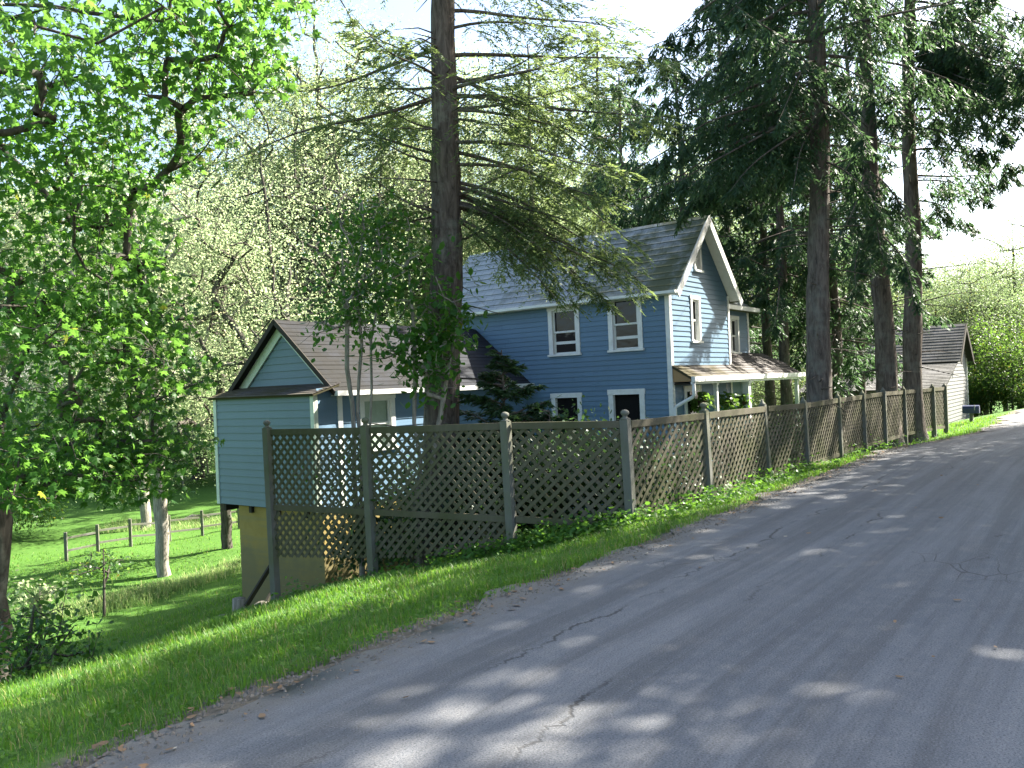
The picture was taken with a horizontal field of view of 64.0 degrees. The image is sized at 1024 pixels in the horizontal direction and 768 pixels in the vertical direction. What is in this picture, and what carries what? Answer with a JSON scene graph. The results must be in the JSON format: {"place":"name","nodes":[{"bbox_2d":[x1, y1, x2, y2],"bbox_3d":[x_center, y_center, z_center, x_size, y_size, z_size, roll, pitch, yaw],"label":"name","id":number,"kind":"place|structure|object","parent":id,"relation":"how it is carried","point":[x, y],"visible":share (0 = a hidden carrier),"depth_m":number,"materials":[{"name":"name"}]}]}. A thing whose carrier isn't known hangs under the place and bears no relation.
{"place":"outdoors","nodes":[
{"label":"outdoors","id":0,"kind":"place"},
{"bbox_2d":[18,513,241,625],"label":"meadow grass","id":1,"kind":"structure","parent":0,"point":[123,597],"depth_m":23.63,"materials":[{"name":"green plant"}]},
{"bbox_2d":[0,381,1023,767],"bbox_3d":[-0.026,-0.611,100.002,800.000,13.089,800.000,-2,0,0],"label":"ground","id":2,"kind":"structure","parent":0,"point":[76,519],"depth_m":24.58,"materials":[{"name":"green plant"}]},
{"bbox_2d":[4,383,57,460],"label":"woodland tree","id":3,"kind":"object","parent":2,"relation":"on","point":[26,414],"depth_m":55.72,"materials":[{"name":"green plant"}]},
{"bbox_2d":[0,180,63,400],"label":"woodland tree","id":4,"kind":"object","parent":2,"relation":"on","point":[3,372],"visible":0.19,"depth_m":57.39,"materials":[{"name":"green plant"}]},
{"bbox_2d":[4,422,75,540],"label":"woodland tree","id":5,"kind":"object","parent":2,"relation":"on","point":[15,513],"visible":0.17,"depth_m":34.70,"materials":[{"name":"green plant"}]},
{"bbox_2d":[0,162,89,399],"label":"woodland tree","id":6,"kind":"object","parent":2,"relation":"on","point":[38,298],"depth_m":83.64,"materials":[{"name":"green plant"}]},
{"bbox_2d":[7,569,87,648],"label":"bush","id":7,"kind":"object","parent":2,"relation":"on","point":[35,598],"visible":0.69,"depth_m":16.85,"materials":[{"name":"green plant"}]},
{"bbox_2d":[0,141,106,418],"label":"woodland tree","id":8,"kind":"object","parent":2,"relation":"on","point":[22,268],"visible":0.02,"depth_m":61.57,"materials":[{"name":"green plant"}]},
{"bbox_2d":[5,376,112,496],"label":"woodland tree","id":9,"kind":"object","parent":2,"relation":"on","point":[52,429],"visible":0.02,"depth_m":49.39,"materials":[{"name":"green plant"}]},
{"bbox_2d":[0,583,126,685],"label":"bush","id":10,"kind":"object","parent":2,"relation":"on","point":[30,647],"visible":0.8,"depth_m":9.68,"materials":[{"name":"green plant"}]},
{"bbox_2d":[0,144,155,405],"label":"woodland tree","id":11,"kind":"object","parent":2,"relation":"on","point":[29,269],"visible":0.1,"depth_m":55.56,"materials":[{"name":"green plant"}]},
{"bbox_2d":[60,548,144,616],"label":"young tree","id":12,"kind":"object","parent":2,"relation":"on","point":[86,568],"visible":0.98,"depth_m":20.46,"materials":[{"name":"green plant"}]},
{"bbox_2d":[43,145,181,455],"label":"woodland tree","id":13,"kind":"object","parent":2,"relation":"on","point":[114,233],"visible":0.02,"depth_m":60.09,"materials":[{"name":"green plant"}]},
{"bbox_2d":[4,155,255,529],"bbox_3d":[-16.303,-1.494,36.264,10.974,16.944,10.330,-2,0,-12],"label":"woodland tree","id":14,"kind":"object","parent":2,"relation":"on","point":[145,513],"visible":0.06,"depth_m":35.99,"materials":[{"name":"green plant"}]},
{"bbox_2d":[63,508,239,561],"bbox_3d":[-13.258,5.848,32.842,0.456,1.453,8.852,-3,0,42],"label":"rail fence","id":15,"kind":"object","parent":2,"relation":"on","point":[98,541],"visible":0.67,"depth_m":31.41,"materials":[{"name":"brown wood"}]},
{"bbox_2d":[0,92,310,576],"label":"woodland tree","id":16,"kind":"object","parent":2,"relation":"on","point":[161,520],"visible":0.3,"depth_m":25.76,"materials":[{"name":"green plant"}]},
{"bbox_2d":[0,0,321,681],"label":"maple tree","id":17,"kind":"object","parent":2,"relation":"on","point":[122,462],"visible":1,"depth_m":8.93,"materials":[{"name":"green plant"}]},
{"bbox_2d":[51,41,299,479],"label":"woodland tree","id":18,"kind":"object","parent":2,"relation":"on","point":[171,124],"visible":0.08,"depth_m":54.79,"materials":[{"name":"green plant"}]},
{"bbox_2d":[136,401,214,489],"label":"woodland tree","id":19,"kind":"object","parent":2,"relation":"on","point":[200,469],"visible":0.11,"depth_m":51.93,"materials":[{"name":"green plant"}]},
{"bbox_2d":[163,368,215,474],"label":"woodland tree","id":20,"kind":"object","parent":2,"relation":"on","point":[206,459],"visible":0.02,"depth_m":59.44,"materials":[{"name":"green plant"}]},
{"bbox_2d":[50,165,341,548],"bbox_3d":[-10.663,-0.730,29.864,10.192,14.666,11.627,-2,0,19],"label":"woodland tree","id":21,"kind":"object","parent":2,"relation":"on","point":[226,530],"visible":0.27,"depth_m":28.50,"materials":[{"name":"green plant"}]},
{"bbox_2d":[163,251,304,454],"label":"woodland tree","id":22,"kind":"object","parent":2,"relation":"on","point":[229,380],"visible":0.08,"depth_m":52.01,"materials":[{"name":"green plant"}]},
{"bbox_2d":[232,597,245,610],"bbox_3d":[-5.190,4.354,15.590,0.303,0.565,0.340,-2,0,0],"label":"stump","id":23,"kind":"object","parent":2,"relation":"on","point":[238,603],"visible":0.35,"depth_m":15.50,"materials":[{"name":"grey wood"}]},
{"bbox_2d":[137,65,355,359],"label":"woodland tree","id":24,"kind":"object","parent":2,"relation":"on","point":[265,142],"visible":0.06,"depth_m":56.45,"materials":[{"name":"green plant"}]},
{"bbox_2d":[64,96,430,485],"bbox_3d":[-7.596,-1.248,27.006,12.238,15.438,10.729,-2,0,20],"label":"woodland tree","id":25,"kind":"object","parent":2,"relation":"on","point":[242,338],"visible":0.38,"depth_m":26.24,"materials":[{"name":"green plant"}]},
{"bbox_2d":[122,12,431,328],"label":"woodland tree","id":26,"kind":"object","parent":2,"relation":"on","point":[297,202],"visible":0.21,"depth_m":50.33,"materials":[{"name":"green plant"}]},
{"bbox_2d":[210,198,350,359],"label":"woodland tree","id":27,"kind":"object","parent":2,"relation":"on","point":[294,286],"depth_m":72.39,"materials":[{"name":"green plant"}]},
{"bbox_2d":[173,0,469,325],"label":"woodland tree","id":28,"kind":"object","parent":2,"relation":"on","point":[297,68],"visible":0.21,"depth_m":56.44,"materials":[{"name":"green plant"}]},
{"bbox_2d":[203,63,492,352],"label":"woodland tree","id":29,"kind":"object","parent":2,"relation":"on","point":[309,287],"visible":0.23,"depth_m":49.76,"materials":[{"name":"green plant"}]},
{"bbox_2d":[293,439,422,566],"bbox_3d":[-2.316,1.813,12.210,2.294,1.981,1.076,-2,0,35],"label":"bush","id":30,"kind":"object","parent":2,"relation":"on","point":[391,548],"visible":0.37,"depth_m":11.81,"materials":[{"name":"green plant"}]},
{"bbox_2d":[281,183,450,577],"bbox_3d":[-2.289,0.118,12.640,2.190,6.280,2.242,-3,0,37],"label":"sapling","id":31,"kind":"object","parent":2,"relation":"on","point":[360,219],"visible":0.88,"depth_m":12.49,"materials":[{"name":"green plant"}]},
{"bbox_2d":[225,44,521,325],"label":"woodland tree","id":32,"kind":"object","parent":2,"relation":"on","point":[411,238],"visible":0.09,"depth_m":53.51,"materials":[{"name":"green plant"}]},
{"bbox_2d":[306,468,442,578],"bbox_3d":[-2.119,2.208,12.718,2.157,1.889,1.594,-2,0,0],"label":"bush","id":33,"kind":"object","parent":2,"relation":"on","point":[378,520],"visible":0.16,"depth_m":12.57,"materials":[{"name":"green plant"}]},
{"bbox_2d":[335,168,421,325],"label":"woodland tree","id":34,"kind":"object","parent":2,"relation":"on","point":[407,290],"visible":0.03,"depth_m":75.91,"materials":[{"name":"green plant"}]},
{"bbox_2d":[0,485,781,767],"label":"clover","id":35,"kind":"object","parent":2,"relation":"on","point":[127,725],"visible":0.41,"depth_m":5.91,"materials":[{"name":"green plant"}]},
{"bbox_2d":[1,483,789,767],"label":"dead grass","id":36,"kind":"structure","parent":2,"relation":"on","point":[331,632],"depth_m":5.79,"materials":[{"name":"plant"}]},
{"bbox_2d":[358,444,472,567],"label":"bush","id":37,"kind":"object","parent":2,"relation":"on","point":[411,518],"visible":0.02,"depth_m":16.13,"materials":[{"name":"green plant"}]},
{"bbox_2d":[279,22,558,324],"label":"woodland tree","id":38,"kind":"object","parent":2,"relation":"on","point":[413,190],"visible":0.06,"depth_m":55.07,"materials":[{"name":"green plant"}]},
{"bbox_2d":[341,224,501,566],"bbox_3d":[-1.276,0.325,12.348,2.036,5.445,1.836,-2,0,-40],"label":"sapling","id":39,"kind":"object","parent":2,"relation":"on","point":[423,368],"visible":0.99,"depth_m":12.15,"materials":[{"name":"green plant"}]},
{"bbox_2d":[379,437,498,540],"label":"bush","id":40,"kind":"object","parent":2,"relation":"on","point":[420,439],"visible":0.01,"depth_m":13.64,"materials":[{"name":"green plant"}]},
{"bbox_2d":[197,0,682,568],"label":"hemlock tree","id":41,"kind":"object","parent":2,"relation":"on","point":[505,236],"visible":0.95,"depth_m":12.99,"materials":[{"name":"green plant"}]},
{"bbox_2d":[262,409,635,600],"bbox_3d":[-1.182,1.979,11.490,5.910,3.132,0.478,-2,0,24],"label":"lattice fence","id":42,"kind":"object","parent":2,"relation":"on","point":[508,518],"visible":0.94,"depth_m":11.30,"materials":[{"name":"grey wood"}]},
{"bbox_2d":[343,30,565,318],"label":"woodland tree","id":43,"kind":"object","parent":2,"relation":"on","point":[463,76],"visible":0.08,"depth_m":59.06,"materials":[{"name":"green plant"}]},
{"bbox_2d":[393,430,559,564],"bbox_3d":[-0.518,1.815,12.088,2.514,2.322,1.794,-2,0,0],"label":"bush","id":44,"kind":"object","parent":2,"relation":"on","point":[461,506],"visible":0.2,"depth_m":11.92,"materials":[{"name":"green plant"}]},
{"bbox_2d":[206,215,805,606],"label":"house","id":45,"kind":"structure","parent":2,"relation":"on","point":[678,346],"depth_m":19.37,"materials":[{"name":"blue paint"}]},
{"bbox_2d":[359,393,398,450],"bbox_3d":[-2.814,0.787,17.143,0.150,1.200,1.055,-3,0,37],"label":"window","id":46,"kind":"structure","parent":45,"relation":"in","point":[383,405],"depth_m":17.27,"materials":[{"name":"white paint"}]},
{"bbox_2d":[547,305,581,356],"bbox_3d":[1.320,-1.347,20.652,0.990,1.281,0.150,-3,0,37],"label":"window","id":47,"kind":"structure","parent":45,"relation":"in","point":[563,334],"depth_m":20.72,"materials":[{"name":"white paint"}]},
{"bbox_2d":[550,393,581,443],"bbox_3d":[1.414,0.927,20.666,0.940,1.400,0.120,-3,0,37],"label":"window","id":48,"kind":"structure","parent":45,"relation":"in","point":[565,399],"depth_m":20.68,"materials":[{"name":"white paint"}]},
{"bbox_2d":[607,298,644,352],"bbox_3d":[2.709,-1.469,19.602,0.979,1.381,0.150,-3,0,37],"label":"window","id":49,"kind":"structure","parent":45,"relation":"in","point":[623,336],"depth_m":19.65,"materials":[{"name":"white paint"}]},
{"bbox_2d":[607,388,645,448],"bbox_3d":[2.770,0.845,19.624,1.035,1.450,0.150,-3,0,37],"label":"window","id":50,"kind":"structure","parent":45,"relation":"in","point":[632,400],"depth_m":19.65,"materials":[{"name":"white paint"}]},
{"bbox_2d":[683,385,702,485],"bbox_3d":[4.403,1.523,19.691,0.034,2.983,0.950,-3,0,37],"label":"door","id":51,"kind":"structure","parent":45,"relation":"in","point":[687,389],"depth_m":19.48,"materials":[{"name":"white paint"}]},
{"bbox_2d":[689,295,703,342],"bbox_3d":[4.467,-1.576,20.029,0.150,1.153,0.610,-3,0,37],"label":"window","id":52,"kind":"structure","parent":45,"relation":"in","point":[695,307],"depth_m":20.16,"materials":[{"name":"white paint"}]},
{"bbox_2d":[694,244,703,272],"bbox_3d":[4.556,-3.121,20.237,0.150,0.723,0.492,-3,0,37],"label":"window","id":53,"kind":"structure","parent":45,"relation":"in","point":[698,261],"depth_m":20.33,"materials":[{"name":"white paint"}]},
{"bbox_2d":[689,384,715,412],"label":"hanging plant","id":54,"kind":"object","parent":45,"relation":"hanging from","point":[695,403],"visible":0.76,"depth_m":19.36,"materials":[{"name":"green plant"}]},
{"bbox_2d":[718,383,740,416],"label":"hanging plant","id":55,"kind":"object","parent":45,"relation":"hanging from","point":[730,400],"visible":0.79,"depth_m":20.59,"materials":[{"name":"green plant"}]},
{"bbox_2d":[730,315,741,353],"bbox_3d":[6.372,-1.407,23.542,0.150,1.094,0.703,-3,0,37],"label":"window","id":56,"kind":"structure","parent":45,"relation":"in","point":[734,320],"depth_m":23.69,"materials":[{"name":"white paint"}]},
{"bbox_2d":[733,382,753,408],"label":"hanging plant","id":57,"kind":"object","parent":45,"relation":"hanging from","point":[743,401],"visible":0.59,"depth_m":21.28,"materials":[{"name":"green plant"}]},
{"bbox_2d":[442,350,571,538],"bbox_3d":[-0.130,1.201,12.913,2.205,3.540,2.163,-2,0,-19],"label":"evergreen shrub","id":58,"kind":"object","parent":2,"relation":"on","point":[491,379],"visible":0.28,"depth_m":12.75,"materials":[{"name":"green plant"}]},
{"bbox_2d":[465,45,581,251],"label":"hemlock tree","id":59,"kind":"object","parent":2,"relation":"on","point":[508,138],"visible":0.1,"depth_m":53.85,"materials":[{"name":"green plant"}]},
{"bbox_2d":[82,435,996,767],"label":"leaf litter","id":60,"kind":"object","parent":2,"relation":"on","point":[120,747],"visible":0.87,"depth_m":4.67,"materials":[{"name":"brown plant"}]},
{"bbox_2d":[486,408,619,536],"bbox_3d":[0.562,1.376,11.520,1.895,2.056,1.813,-2,0,18],"label":"bush","id":61,"kind":"object","parent":2,"relation":"on","point":[554,477],"visible":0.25,"depth_m":11.46,"materials":[{"name":"green plant"}]},
{"bbox_2d":[516,407,592,518],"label":"evergreen shrub","id":62,"kind":"object","parent":2,"relation":"on","point":[547,417],"visible":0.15,"depth_m":12.52,"materials":[{"name":"green plant"}]},
{"bbox_2d":[463,53,652,241],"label":"woodland tree","id":63,"kind":"object","parent":2,"relation":"on","point":[577,114],"visible":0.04,"depth_m":64.25,"materials":[{"name":"green plant"}]},
{"bbox_2d":[497,395,618,531],"bbox_3d":[0.711,1.457,12.974,2.278,2.558,2.420,-2,0,33],"label":"bush","id":64,"kind":"object","parent":2,"relation":"on","point":[577,411],"visible":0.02,"depth_m":13.01,"materials":[{"name":"green plant"}]},
{"bbox_2d":[271,431,928,598],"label":"weeds","id":65,"kind":"object","parent":2,"relation":"on","point":[554,535],"visible":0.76,"depth_m":10.78,"materials":[{"name":"green plant"}]},
{"bbox_2d":[553,32,655,237],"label":"hemlock tree","id":66,"kind":"object","parent":2,"relation":"on","point":[578,216],"visible":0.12,"depth_m":49.84,"materials":[{"name":"green plant"}]},
{"bbox_2d":[560,73,675,233],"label":"spruce tree","id":67,"kind":"object","parent":2,"relation":"on","point":[638,109],"visible":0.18,"depth_m":29.75,"materials":[{"name":"green plant"}]},
{"bbox_2d":[536,403,699,520],"bbox_3d":[1.576,1.184,11.466,2.093,1.868,1.753,-2,0,24],"label":"bush","id":68,"kind":"object","parent":2,"relation":"on","point":[607,474],"visible":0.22,"depth_m":11.35,"materials":[{"name":"green plant"}]},
{"bbox_2d":[543,420,698,520],"bbox_3d":[1.575,1.371,12.081,2.226,1.737,1.905,-2,0,25],"label":"bush","id":69,"kind":"object","parent":2,"relation":"on","point":[639,476],"visible":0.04,"depth_m":11.93,"materials":[{"name":"green plant"}]},
{"bbox_2d":[593,104,743,241],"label":"woodland tree","id":70,"kind":"object","parent":2,"relation":"on","point":[661,142],"visible":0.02,"depth_m":58.79,"materials":[{"name":"green plant"}]},
{"bbox_2d":[600,52,773,350],"bbox_3d":[5.753,-3.498,27.465,6.299,15.404,6.239,-2,0,0],"label":"spruce tree","id":71,"kind":"object","parent":2,"relation":"on","point":[683,79],"visible":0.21,"depth_m":27.14,"materials":[{"name":"green plant"}]},
{"bbox_2d":[634,422,764,507],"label":"bush","id":72,"kind":"object","parent":2,"relation":"on","point":[688,466],"visible":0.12,"depth_m":13.20,"materials":[{"name":"green plant"}]},
{"bbox_2d":[671,404,802,487],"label":"bush","id":73,"kind":"object","parent":2,"relation":"on","point":[737,447],"visible":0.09,"depth_m":15.03,"materials":[{"name":"green plant"}]},
{"bbox_2d":[670,0,805,367],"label":"spruce tree","id":74,"kind":"object","parent":2,"relation":"on","point":[752,345],"visible":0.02,"depth_m":32.90,"materials":[{"name":"green plant"}]},
{"bbox_2d":[689,0,844,467],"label":"spruce tree","id":75,"kind":"object","parent":2,"relation":"on","point":[769,391],"visible":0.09,"depth_m":28.85,"materials":[{"name":"green plant"}]},
{"bbox_2d":[669,180,869,414],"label":"woodland tree","id":76,"kind":"object","parent":2,"relation":"on","point":[760,326],"visible":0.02,"depth_m":41.84,"materials":[{"name":"green plant"}]},
{"bbox_2d":[717,404,821,478],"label":"bush","id":77,"kind":"object","parent":2,"relation":"on","point":[775,443],"visible":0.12,"depth_m":16.76,"materials":[{"name":"green plant"}]},
{"bbox_2d":[752,345,805,440],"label":"woodland tree","id":78,"kind":"object","parent":2,"relation":"on","point":[756,404],"visible":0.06,"depth_m":33.68,"materials":[{"name":"green plant"}]},
{"bbox_2d":[752,363,805,456],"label":"woodland tree","id":79,"kind":"object","parent":2,"relation":"on","point":[763,392],"visible":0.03,"depth_m":34.86,"materials":[{"name":"green plant"}]},
{"bbox_2d":[693,0,867,463],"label":"spruce tree","id":80,"kind":"object","parent":2,"relation":"on","point":[784,307],"visible":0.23,"depth_m":26.07,"materials":[{"name":"green plant"}]},
{"bbox_2d":[631,383,948,516],"bbox_3d":[6.877,1.018,16.923,0.374,1.822,16.676,-3,0,40],"label":"lattice fence","id":81,"kind":"object","parent":2,"relation":"on","point":[703,416],"visible":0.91,"depth_m":13.72,"materials":[{"name":"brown wood"}]},
{"bbox_2d":[758,403,851,469],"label":"bush","id":82,"kind":"object","parent":2,"relation":"on","point":[787,435],"visible":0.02,"depth_m":18.31,"materials":[{"name":"green plant"}]},
{"bbox_2d":[607,0,1004,462],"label":"spruce tree","id":83,"kind":"object","parent":2,"relation":"on","point":[779,144],"visible":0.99,"depth_m":16.88,"materials":[{"name":"green plant"}]},
{"bbox_2d":[736,74,941,449],"bbox_3d":[10.524,-4.028,27.279,6.473,13.407,6.438,-2,0,0],"label":"spruce tree","id":84,"kind":"object","parent":2,"relation":"on","point":[852,363],"visible":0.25,"depth_m":26.63,"materials":[{"name":"green plant"}]},
{"bbox_2d":[756,219,962,444],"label":"woodland tree","id":85,"kind":"object","parent":2,"relation":"on","point":[895,296],"visible":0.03,"depth_m":39.54,"materials":[{"name":"green plant"}]},
{"bbox_2d":[786,0,945,449],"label":"spruce tree","id":86,"kind":"object","parent":2,"relation":"on","point":[878,263],"visible":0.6,"depth_m":20.04,"materials":[{"name":"green plant"}]},
{"bbox_2d":[789,13,955,444],"bbox_3d":[13.114,-6.050,30.875,6.005,17.411,6.163,-2,0,0],"label":"spruce tree","id":87,"kind":"object","parent":2,"relation":"on","point":[927,283],"visible":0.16,"depth_m":30.52,"materials":[{"name":"green plant"}]},
{"bbox_2d":[799,323,974,442],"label":"barn","id":88,"kind":"structure","parent":2,"relation":"on","point":[956,340],"depth_m":32.76,"materials":[{"name":"white paint"}]},
{"bbox_2d":[863,0,1023,443],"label":"spruce tree","id":89,"kind":"object","parent":2,"relation":"on","point":[977,70],"visible":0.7,"depth_m":20.41,"materials":[{"name":"green plant"}]},
{"bbox_2d":[891,248,1015,365],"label":"woodland tree","id":90,"kind":"object","parent":2,"relation":"on","point":[964,270],"visible":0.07,"depth_m":45.08,"materials":[{"name":"green plant"}]},
{"bbox_2d":[901,236,1023,416],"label":"woodland tree","id":91,"kind":"object","parent":2,"relation":"on","point":[971,302],"visible":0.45,"depth_m":39.75,"materials":[{"name":"green plant"}]},
{"bbox_2d":[962,405,979,422],"bbox_3d":[14.838,1.102,26.486,0.480,0.875,0.225,-3,0,37],"label":"mailbox","id":92,"kind":"object","parent":2,"relation":"on","point":[970,409],"visible":0.84,"depth_m":26.44,"materials":[{"name":"blue paint"}]},
{"bbox_2d":[926,199,1023,408],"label":"woodland tree","id":93,"kind":"object","parent":2,"relation":"on","point":[1021,251],"visible":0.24,"depth_m":44.05,"materials":[{"name":"green plant"}]},
{"bbox_2d":[935,259,1023,415],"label":"woodland tree","id":94,"kind":"object","parent":2,"relation":"on","point":[980,292],"visible":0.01,"depth_m":49.73,"materials":[{"name":"green plant"}]},
{"bbox_2d":[958,315,1020,417],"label":"woodland tree","id":95,"kind":"object","parent":2,"relation":"on","point":[969,365],"visible":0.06,"depth_m":38.16,"materials":[{"name":"green plant"}]},
{"bbox_2d":[962,308,1023,416],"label":"woodland tree","id":96,"kind":"object","parent":2,"relation":"on","point":[990,408],"visible":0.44,"depth_m":36.22,"materials":[{"name":"green plant"}]},
{"bbox_2d":[967,315,1023,410],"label":"woodland tree","id":97,"kind":"object","parent":2,"relation":"on","point":[1015,393],"visible":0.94,"depth_m":35.29,"materials":[{"name":"green plant"}]},
{"bbox_2d":[968,276,1023,367],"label":"woodland tree","id":98,"kind":"object","parent":2,"relation":"on","point":[1016,312],"visible":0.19,"depth_m":38.96,"materials":[{"name":"green plant"}]},
{"bbox_2d":[968,307,1023,406],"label":"woodland tree","id":99,"kind":"object","parent":2,"relation":"on","point":[1022,330],"visible":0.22,"depth_m":36.82,"materials":[{"name":"green plant"}]},
{"bbox_3d":[-4.974,4.282,15.332,0.321,0.196,0.321,-2,0,0],"label":"stone","id":100,"kind":"object","parent":2,"relation":"on","visible":0},
{"bbox_2d":[244,565,268,606],"bbox_3d":[-4.760,3.739,15.591,0.050,0.846,0.802,-3,0,36],"label":"leaning board","id":101,"kind":"object","parent":100,"relation":"on","point":[257,587],"visible":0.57,"depth_m":15.48,"materials":[{"name":"grey wood"}]},
{"bbox_2d":[0,0,1023,393],"label":"sky","id":102,"kind":"structure","parent":0,"point":[665,16],"materials":[{"name":"white"}]},
{"bbox_2d":[87,409,1023,767],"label":"road","id":103,"kind":"structure","parent":0,"point":[771,635],"depth_m":4.61,"materials":[{"name":"grey asphalt"}]},
{"bbox_2d":[51,442,931,767],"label":"gravel","id":104,"kind":"structure","parent":103,"relation":"on","point":[279,680],"depth_m":5.12,"materials":[{"name":"grey gravel"}]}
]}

